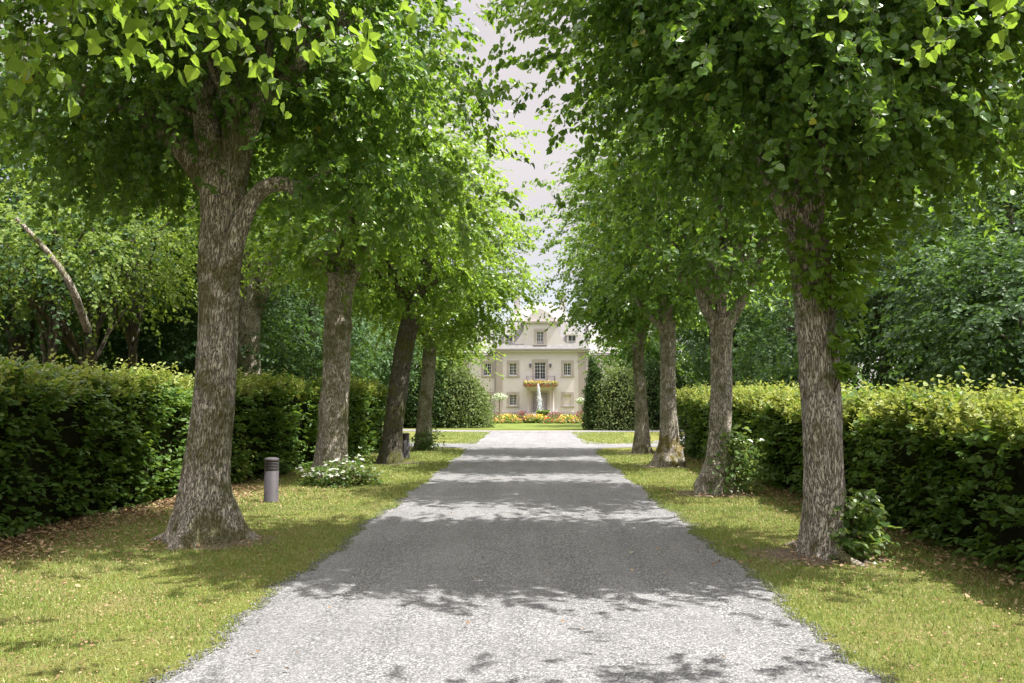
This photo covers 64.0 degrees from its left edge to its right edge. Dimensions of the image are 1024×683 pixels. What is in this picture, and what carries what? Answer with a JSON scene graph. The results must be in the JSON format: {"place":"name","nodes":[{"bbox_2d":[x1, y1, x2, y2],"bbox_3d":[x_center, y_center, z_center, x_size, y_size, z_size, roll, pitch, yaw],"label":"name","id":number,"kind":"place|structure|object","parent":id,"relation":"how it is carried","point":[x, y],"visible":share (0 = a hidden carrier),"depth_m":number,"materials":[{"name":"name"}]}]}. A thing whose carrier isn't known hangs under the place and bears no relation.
{"place":"outdoors","nodes":[
{"label":"outdoors","id":0,"kind":"place"},
{"bbox_2d":[382,422,584,428],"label":"front lawn","id":1,"kind":"structure","parent":0,"point":[538,426],"depth_m":49.12,"materials":[{"name":"green plant"}]},
{"bbox_2d":[477,388,492,422],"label":"shrub","id":2,"kind":"object","parent":1,"relation":"on","point":[489,403],"depth_m":51.26,"materials":[{"name":"green plant"}]},
{"bbox_2d":[493,416,507,423],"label":"flower clump","id":3,"kind":"object","parent":1,"relation":"on","point":[503,420],"visible":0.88,"depth_m":55.56,"materials":[{"name":"yellow plant"}]},
{"bbox_2d":[497,413,518,422],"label":"flower clump","id":4,"kind":"object","parent":1,"relation":"on","point":[508,416],"visible":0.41,"depth_m":56.36,"materials":[{"name":"yellow plant"}]},
{"bbox_2d":[507,418,523,423],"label":"flower clump","id":5,"kind":"object","parent":1,"relation":"on","point":[515,420],"visible":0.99,"depth_m":55.49,"materials":[{"name":"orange plant"}]},
{"bbox_2d":[516,411,528,420],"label":"purple plant","id":6,"kind":"object","parent":1,"relation":"on","point":[521,414],"visible":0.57,"depth_m":56.83,"materials":[{"name":"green plant"}]},
{"bbox_2d":[513,384,543,415],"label":"fountain","id":7,"kind":"object","parent":1,"relation":"on","point":[539,397],"visible":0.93,"depth_m":61.81,"materials":[{"name":"white liquid"}]},
{"bbox_2d":[523,413,539,422],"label":"flower clump","id":8,"kind":"object","parent":1,"relation":"on","point":[528,418],"visible":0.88,"depth_m":56.14,"materials":[{"name":"plant"}]},
{"bbox_2d":[532,414,550,422],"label":"flower clump","id":9,"kind":"object","parent":1,"relation":"on","point":[541,416],"visible":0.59,"depth_m":56.16,"materials":[{"name":"yellow plant"}]},
{"bbox_2d":[536,409,549,415],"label":"tall plant","id":10,"kind":"object","parent":1,"relation":"on","point":[543,412],"visible":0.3,"depth_m":58.52,"materials":[{"name":"green plant"}]},
{"bbox_2d":[540,417,555,423],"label":"flower clump","id":11,"kind":"object","parent":1,"relation":"on","point":[547,420],"visible":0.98,"depth_m":55.37,"materials":[{"name":"orange plant"}]},
{"bbox_2d":[545,411,562,418],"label":"purple plant","id":12,"kind":"object","parent":1,"relation":"on","point":[554,415],"visible":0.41,"depth_m":56.74,"materials":[{"name":"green plant"}]},
{"bbox_2d":[555,418,566,423],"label":"flower clump","id":13,"kind":"object","parent":1,"relation":"on","point":[560,420],"visible":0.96,"depth_m":55.39,"materials":[{"name":"yellow plant"}]},
{"bbox_2d":[557,414,579,422],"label":"flower clump","id":14,"kind":"object","parent":1,"relation":"on","point":[568,417],"visible":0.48,"depth_m":56.22,"materials":[{"name":"yellow plant"}]},
{"bbox_2d":[568,417,582,423],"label":"flower clump","id":15,"kind":"object","parent":1,"relation":"on","point":[575,420],"visible":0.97,"depth_m":55.37,"materials":[{"name":"yellow plant"}]},
{"bbox_2d":[573,411,585,421],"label":"purple plant","id":16,"kind":"object","parent":1,"relation":"on","point":[579,414],"visible":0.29,"depth_m":56.62,"materials":[{"name":"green plant"}]},
{"bbox_2d":[0,415,1023,682],"bbox_3d":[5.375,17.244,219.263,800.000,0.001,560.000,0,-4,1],"label":"ground","id":17,"kind":"structure","parent":0,"point":[132,647],"depth_m":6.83,"materials":[{"name":"green plant"}]},
{"bbox_2d":[0,72,78,339],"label":"woodland tree","id":18,"kind":"object","parent":17,"relation":"on","point":[23,168],"depth_m":27.09,"materials":[{"name":"green plant"}]},
{"bbox_2d":[0,177,81,371],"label":"woodland tree","id":19,"kind":"object","parent":17,"relation":"on","point":[35,356],"depth_m":35.43,"materials":[{"name":"green plant"}]},
{"bbox_2d":[0,125,126,363],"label":"slim tree","id":20,"kind":"object","parent":17,"relation":"on","point":[13,340],"visible":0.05,"depth_m":20.78,"materials":[{"name":"green plant"}]},
{"bbox_2d":[35,337,106,386],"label":"woodland tree","id":21,"kind":"object","parent":17,"relation":"on","point":[71,359],"depth_m":43.92,"materials":[{"name":"green plant"}]},
{"bbox_2d":[0,343,194,540],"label":"hedge","id":22,"kind":"object","parent":17,"relation":"on","point":[70,448],"visible":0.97,"depth_m":11.25,"materials":[{"name":"green plant"}]},
{"bbox_2d":[0,136,197,371],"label":"slim tree","id":23,"kind":"object","parent":17,"relation":"on","point":[53,340],"visible":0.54,"depth_m":17.05,"materials":[{"name":"green plant"}]},
{"bbox_2d":[0,12,197,389],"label":"woodland tree","id":24,"kind":"object","parent":17,"relation":"on","point":[27,334],"visible":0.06,"depth_m":21.48,"materials":[{"name":"green plant"}]},
{"bbox_2d":[34,219,196,394],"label":"woodland tree","id":25,"kind":"object","parent":17,"relation":"on","point":[120,351],"visible":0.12,"depth_m":24.78,"materials":[{"name":"green plant"}]},
{"bbox_2d":[5,118,245,373],"bbox_3d":[-9.139,-1.299,19.637,5.245,8.786,5.448,2,-5,-25],"label":"slim tree","id":26,"kind":"object","parent":17,"relation":"on","point":[131,332],"visible":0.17,"depth_m":19.17,"materials":[{"name":"green plant"}]},
{"bbox_2d":[35,184,260,393],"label":"woodland tree","id":27,"kind":"object","parent":17,"relation":"on","point":[144,311],"visible":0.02,"depth_m":33.04,"materials":[{"name":"green plant"}]},
{"bbox_2d":[0,135,302,369],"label":"woodland tree","id":28,"kind":"object","parent":17,"relation":"on","point":[118,290],"visible":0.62,"depth_m":16.99,"materials":[{"name":"green plant"}]},
{"bbox_2d":[102,177,323,393],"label":"woodland tree","id":29,"kind":"object","parent":17,"relation":"on","point":[296,297],"visible":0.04,"depth_m":29.02,"materials":[{"name":"green plant"}]},
{"bbox_2d":[0,0,461,119],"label":"lime tree","id":30,"kind":"object","parent":17,"relation":"on","point":[136,25],"visible":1,"depth_m":4.86,"materials":[{"name":"green plant"}]},
{"bbox_2d":[196,535,278,549],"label":"bare soil","id":31,"kind":"structure","parent":17,"relation":"on","point":[239,542],"depth_m":9.14,"materials":[{"name":"brown soil"}]},
{"bbox_2d":[125,222,352,391],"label":"woodland tree","id":32,"kind":"object","parent":17,"relation":"on","point":[185,361],"visible":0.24,"depth_m":24.97,"materials":[{"name":"green plant"}]},
{"bbox_2d":[231,433,256,483],"bbox_3d":[-5.867,2.229,16.233,1.519,1.204,1.260,0,-4,1],"label":"shrub","id":33,"kind":"object","parent":17,"relation":"on","point":[239,470],"visible":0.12,"depth_m":16.08,"materials":[{"name":"green plant"}]},
{"bbox_2d":[78,62,418,393],"bbox_3d":[-7.658,-2.873,24.487,10.183,12.616,9.456,0,-4,1],"label":"woodland tree","id":34,"kind":"object","parent":17,"relation":"on","point":[250,312],"visible":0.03,"depth_m":24.04,"materials":[{"name":"green plant"}]},
{"bbox_2d":[184,364,321,481],"bbox_3d":[-5.538,1.730,18.207,1.805,2.432,5.692,-1,-4,7],"label":"hedge","id":35,"kind":"object","parent":17,"relation":"on","point":[275,422],"visible":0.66,"depth_m":17.66,"materials":[{"name":"green plant"}]},
{"bbox_2d":[263,457,278,502],"bbox_3d":[-3.790,2.175,12.919,0.246,0.700,0.246,0,-4,1],"label":"bollard light","id":36,"kind":"object","parent":17,"relation":"on","point":[271,478],"visible":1,"depth_m":12.83,"materials":[{"name":"grey paint"}]},
{"bbox_2d":[190,261,365,380],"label":"woodland tree","id":37,"kind":"object","parent":17,"relation":"on","point":[297,320],"visible":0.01,"depth_m":40.13,"materials":[{"name":"green plant"}]},
{"bbox_2d":[0,0,571,549],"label":"lime tree","id":38,"kind":"object","parent":17,"relation":"on","point":[206,134],"visible":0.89,"depth_m":9.37,"materials":[{"name":"green plant"}]},
{"bbox_2d":[262,359,312,394],"bbox_3d":[-9.425,2.258,33.152,4.834,3.700,5.057,0,-4,1],"label":"shrub","id":39,"kind":"object","parent":17,"relation":"on","point":[302,375],"visible":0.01,"depth_m":33.00,"materials":[{"name":"green plant"}]},
{"bbox_2d":[290,215,390,349],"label":"woodland tree","id":40,"kind":"object","parent":17,"relation":"on","point":[369,325],"depth_m":52.67,"materials":[{"name":"green plant"}]},
{"bbox_2d":[142,28,539,479],"bbox_3d":[-3.385,-1.857,16.828,7.936,9.538,6.300,0,-4,1],"label":"lime tree","id":41,"kind":"object","parent":17,"relation":"on","point":[340,269],"visible":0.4,"depth_m":16.73,"materials":[{"name":"green plant"}]},
{"bbox_2d":[295,446,386,487],"bbox_3d":[-3.249,2.389,15.377,1.684,0.818,1.114,0,-4,1],"label":"flowering plant","id":42,"kind":"object","parent":17,"relation":"on","point":[328,480],"visible":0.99,"depth_m":15.31,"materials":[{"name":"green plant"}]},
{"bbox_2d":[260,195,422,384],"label":"woodland tree","id":43,"kind":"object","parent":17,"relation":"on","point":[355,367],"visible":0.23,"depth_m":33.34,"materials":[{"name":"green plant"}]},
{"bbox_2d":[310,373,387,460],"bbox_3d":[-4.723,2.116,24.362,1.751,2.547,5.958,0,-4,4],"label":"hedge","id":44,"kind":"object","parent":17,"relation":"on","point":[366,414],"visible":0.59,"depth_m":23.75,"materials":[{"name":"green plant"}]},
{"bbox_2d":[307,300,449,401],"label":"woodland tree","id":45,"kind":"object","parent":17,"relation":"on","point":[386,366],"visible":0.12,"depth_m":45.56,"materials":[{"name":"green plant"}]},
{"bbox_2d":[350,311,414,389],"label":"woodland tree","id":46,"kind":"object","parent":17,"relation":"on","point":[381,352],"visible":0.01,"depth_m":59.21,"materials":[{"name":"green plant"}]},
{"bbox_2d":[243,127,535,463],"bbox_3d":[-3.373,-1.440,21.480,7.998,9.369,6.436,0,-4,1],"label":"lime tree","id":47,"kind":"object","parent":17,"relation":"on","point":[412,297],"visible":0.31,"depth_m":20.91,"materials":[{"name":"green plant"}]},
{"bbox_2d":[378,462,425,464],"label":"bare soil","id":48,"kind":"structure","parent":17,"relation":"on","point":[404,463],"depth_m":20.65,"materials":[{"name":"brown soil"}]},
{"bbox_2d":[403,433,409,457],"bbox_3d":[-2.945,2.872,22.699,0.246,0.700,0.246,0,-4,-4],"label":"bollard light","id":49,"kind":"object","parent":17,"relation":"on","point":[406,446],"visible":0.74,"depth_m":22.61,"materials":[{"name":"grey paint"}]},
{"bbox_2d":[403,361,453,427],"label":"shrub","id":50,"kind":"object","parent":17,"relation":"on","point":[411,411],"visible":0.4,"depth_m":46.82,"materials":[{"name":"green plant"}]},
{"bbox_2d":[300,177,566,450],"bbox_3d":[-2.544,-1.135,26.379,8.678,9.442,6.369,0,-4,1],"label":"lime tree","id":51,"kind":"object","parent":17,"relation":"on","point":[424,439],"visible":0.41,"depth_m":26.27,"materials":[{"name":"green plant"}]},
{"bbox_2d":[379,281,505,393],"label":"park tree","id":52,"kind":"object","parent":17,"relation":"on","point":[462,354],"visible":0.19,"depth_m":49.19,"materials":[{"name":"green plant"}]},
{"bbox_2d":[434,361,501,427],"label":"shrub","id":53,"kind":"object","parent":17,"relation":"on","point":[465,402],"visible":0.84,"depth_m":46.96,"materials":[{"name":"green plant"}]},
{"bbox_2d":[491,392,506,414],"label":"standard shrub","id":54,"kind":"object","parent":17,"relation":"on","point":[499,396],"visible":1,"depth_m":79.61,"materials":[{"name":"white plant"}]},
{"bbox_2d":[3,311,1005,413],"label":"distant wood","id":55,"kind":"object","parent":17,"relation":"on","point":[867,380],"depth_m":65.59,"materials":[{"name":"green plant"}]},
{"bbox_2d":[0,459,1023,682],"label":"fallen leaves","id":56,"kind":"object","parent":17,"relation":"on","point":[84,519],"visible":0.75,"depth_m":8.62,"materials":[{"name":"brown plant"}]},
{"bbox_2d":[165,432,882,682],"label":"gravel drive","id":57,"kind":"structure","parent":17,"relation":"on","point":[511,606],"depth_m":6.54,"materials":[{"name":"grey gravel"}]},
{"bbox_2d":[33,356,1023,418],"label":"undergrowth","id":58,"kind":"object","parent":17,"relation":"on","point":[953,378],"depth_m":21.90,"materials":[{"name":"green plant"}]},
{"bbox_2d":[447,295,630,414],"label":"manor house","id":59,"kind":"structure","parent":17,"relation":"on","point":[538,353],"depth_m":86.99,"materials":[{"name":"beige paint"}]},
{"bbox_2d":[481,361,493,376],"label":"window","id":60,"kind":"structure","parent":59,"relation":"in","point":[490,365],"depth_m":87.80,"materials":[{"name":"grey stone"}]},
{"bbox_2d":[486,392,493,406],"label":"window","id":61,"kind":"structure","parent":59,"relation":"in","point":[492,393],"depth_m":87.56,"materials":[{"name":"grey stone"}]},
{"bbox_2d":[506,392,519,406],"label":"window","id":62,"kind":"structure","parent":59,"relation":"in","point":[512,397],"depth_m":86.88,"materials":[{"name":"grey stone"}]},
{"bbox_2d":[506,360,519,376],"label":"window","id":63,"kind":"structure","parent":59,"relation":"in","point":[512,365],"depth_m":87.05,"materials":[{"name":"grey stone"}]},
{"bbox_2d":[532,359,547,380],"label":"window","id":64,"kind":"structure","parent":59,"relation":"in","point":[538,365],"depth_m":87.06,"materials":[{"name":"grey stone"}]},
{"bbox_2d":[533,393,546,411],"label":"door","id":65,"kind":"structure","parent":59,"relation":"in","point":[543,395],"depth_m":86.93,"materials":[{"name":"beige wood"}]},
{"bbox_2d":[522,380,558,387],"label":"flower box","id":66,"kind":"object","parent":59,"relation":"attached to","point":[534,383],"visible":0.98,"depth_m":85.07,"materials":[{"name":"yellow plant"}]},
{"bbox_2d":[534,329,546,344],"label":"window","id":67,"kind":"structure","parent":59,"relation":"in","point":[539,334],"depth_m":87.05,"materials":[{"name":"grey stone"}]},
{"bbox_2d":[561,392,573,406],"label":"window","id":68,"kind":"structure","parent":59,"relation":"in","point":[567,398],"depth_m":86.67,"materials":[{"name":"grey stone"}]},
{"bbox_2d":[561,360,573,376],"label":"window","id":69,"kind":"structure","parent":59,"relation":"in","point":[567,366],"depth_m":86.90,"materials":[{"name":"grey stone"}]},
{"bbox_2d":[575,397,585,404],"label":"standard shrub","id":70,"kind":"object","parent":17,"relation":"on","point":[579,400],"visible":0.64,"depth_m":79.39,"materials":[{"name":"white plant"}]},
{"bbox_2d":[581,355,603,429],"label":"yew column","id":71,"kind":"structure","parent":17,"relation":"on","point":[593,374],"depth_m":44.22,"materials":[{"name":"green plant"}]},
{"bbox_2d":[590,357,655,430],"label":"shrub","id":72,"kind":"object","parent":17,"relation":"on","point":[616,401],"visible":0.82,"depth_m":43.32,"materials":[{"name":"green plant"}]},
{"bbox_2d":[615,452,651,453],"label":"bare soil","id":73,"kind":"structure","parent":17,"relation":"on","point":[630,453],"depth_m":24.50,"materials":[{"name":"brown soil"}]},
{"bbox_2d":[577,314,698,387],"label":"park tree","id":74,"kind":"object","parent":17,"relation":"on","point":[625,350],"visible":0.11,"depth_m":49.30,"materials":[{"name":"green plant"}]},
{"bbox_2d":[529,187,757,453],"bbox_3d":[3.853,-0.694,24.869,6.708,8.372,5.746,0,-4,1],"label":"lime tree","id":75,"kind":"object","parent":17,"relation":"on","point":[621,324],"visible":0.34,"depth_m":24.71,"materials":[{"name":"green plant"}]},
{"bbox_2d":[529,115,790,466],"bbox_3d":[3.844,-1.354,19.442,6.868,8.906,5.876,0,-4,1],"label":"lime tree","id":76,"kind":"object","parent":17,"relation":"on","point":[669,449],"visible":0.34,"depth_m":19.60,"materials":[{"name":"green plant"}]},
{"bbox_2d":[629,351,691,429],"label":"shrub","id":77,"kind":"object","parent":17,"relation":"on","point":[652,373],"visible":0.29,"depth_m":44.86,"materials":[{"name":"green plant"}]},
{"bbox_2d":[634,465,688,467],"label":"bare soil","id":78,"kind":"structure","parent":17,"relation":"on","point":[648,466],"depth_m":19.71,"materials":[{"name":"brown soil"}]},
{"bbox_2d":[673,491,753,496],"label":"bare soil","id":79,"kind":"structure","parent":17,"relation":"on","point":[703,494],"depth_m":13.87,"materials":[{"name":"brown soil"}]},
{"bbox_2d":[676,297,759,388],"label":"woodland tree","id":80,"kind":"object","parent":17,"relation":"on","point":[697,375],"visible":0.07,"depth_m":52.54,"materials":[{"name":"green plant"}]},
{"bbox_2d":[649,241,788,387],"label":"woodland tree","id":81,"kind":"object","parent":17,"relation":"on","point":[687,343],"visible":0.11,"depth_m":44.19,"materials":[{"name":"green plant"}]},
{"bbox_2d":[522,15,932,495],"bbox_3d":[3.856,-2.108,14.076,6.112,9.624,5.770,2,-4,-25],"label":"lime tree","id":82,"kind":"object","parent":17,"relation":"on","point":[720,471],"visible":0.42,"depth_m":13.91,"materials":[{"name":"green plant"}]},
{"bbox_2d":[474,0,1023,566],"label":"lime tree","id":83,"kind":"object","parent":17,"relation":"on","point":[784,92],"visible":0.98,"depth_m":8.15,"materials":[{"name":"green plant"}]},
{"bbox_2d":[704,234,878,387],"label":"woodland tree","id":84,"kind":"object","parent":17,"relation":"on","point":[757,352],"visible":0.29,"depth_m":37.38,"materials":[{"name":"green plant"}]},
{"bbox_2d":[742,351,848,389],"bbox_3d":[10.803,2.168,31.624,5.446,3.681,4.960,0,-4,1],"label":"shrub","id":85,"kind":"object","parent":17,"relation":"on","point":[785,374],"visible":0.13,"depth_m":31.20,"materials":[{"name":"green plant"}]},
{"bbox_2d":[745,280,862,367],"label":"woodland tree","id":86,"kind":"object","parent":17,"relation":"on","point":[775,325],"visible":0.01,"depth_m":55.05,"materials":[{"name":"green plant"}]},
{"bbox_2d":[740,547,890,565],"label":"bare soil","id":87,"kind":"structure","parent":17,"relation":"on","point":[785,552],"depth_m":8.32,"materials":[{"name":"brown soil"}]},
{"bbox_2d":[742,204,909,374],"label":"woodland tree","id":88,"kind":"object","parent":17,"relation":"on","point":[758,322],"visible":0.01,"depth_m":45.32,"materials":[{"name":"green plant"}]},
{"bbox_2d":[676,366,1023,581],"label":"hedge","id":89,"kind":"object","parent":17,"relation":"on","point":[925,464],"visible":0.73,"depth_m":9.60,"materials":[{"name":"green plant"}]},
{"bbox_2d":[756,194,979,394],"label":"woodland tree","id":90,"kind":"object","parent":17,"relation":"on","point":[853,357],"visible":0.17,"depth_m":30.26,"materials":[{"name":"green plant"}]},
{"bbox_2d":[812,0,1023,67],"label":"lime tree","id":91,"kind":"object","parent":17,"relation":"on","point":[998,8],"visible":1,"depth_m":4.87,"materials":[{"name":"green plant"}]},
{"bbox_2d":[835,195,1004,388],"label":"woodland tree","id":92,"kind":"object","parent":17,"relation":"on","point":[926,346],"visible":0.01,"depth_m":36.35,"materials":[{"name":"green plant"}]},
{"bbox_2d":[833,68,1023,393],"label":"woodland tree","id":93,"kind":"object","parent":17,"relation":"on","point":[889,287],"visible":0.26,"depth_m":23.48,"materials":[{"name":"green plant"}]},
{"bbox_2d":[845,194,1023,420],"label":"chestnut tree","id":94,"kind":"object","parent":17,"relation":"on","point":[1013,306],"visible":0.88,"depth_m":19.79,"materials":[{"name":"green plant"}]},
{"bbox_2d":[898,186,1021,393],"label":"woodland tree","id":95,"kind":"object","parent":17,"relation":"on","point":[932,374],"depth_m":43.18,"materials":[{"name":"green plant"}]},
{"bbox_2d":[898,70,1023,279],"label":"woodland tree","id":96,"kind":"object","parent":17,"relation":"on","point":[987,207],"visible":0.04,"depth_m":28.99,"materials":[{"name":"green plant"}]},
{"bbox_2d":[925,175,1022,386],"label":"woodland tree","id":97,"kind":"object","parent":17,"relation":"on","point":[993,244],"depth_m":35.55,"materials":[{"name":"green plant"}]},
{"bbox_2d":[938,140,1023,258],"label":"woodland tree","id":98,"kind":"object","parent":17,"relation":"on","point":[1000,207],"visible":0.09,"depth_m":24.61,"materials":[{"name":"green plant"}]},
{"bbox_2d":[0,0,1023,387],"label":"sky","id":99,"kind":"structure","parent":0,"point":[522,171],"materials":[{"name":"white"}]},
{"bbox_2d":[142,498,898,682],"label":"edge gravel","id":100,"kind":"structure","parent":0,"point":[361,528],"depth_m":6.03,"materials":[{"name":"grey gravel"}]},
{"bbox_2d":[382,428,658,431],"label":"ring path","id":101,"kind":"structure","parent":0,"point":[530,431],"depth_m":41.43,"materials":[{"name":"grey gravel"}]},
{"bbox_2d":[410,431,684,447],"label":"cross path","id":102,"kind":"structure","parent":0,"point":[617,445],"depth_m":28.14,"materials":[{"name":"grey gravel"}]}
]}

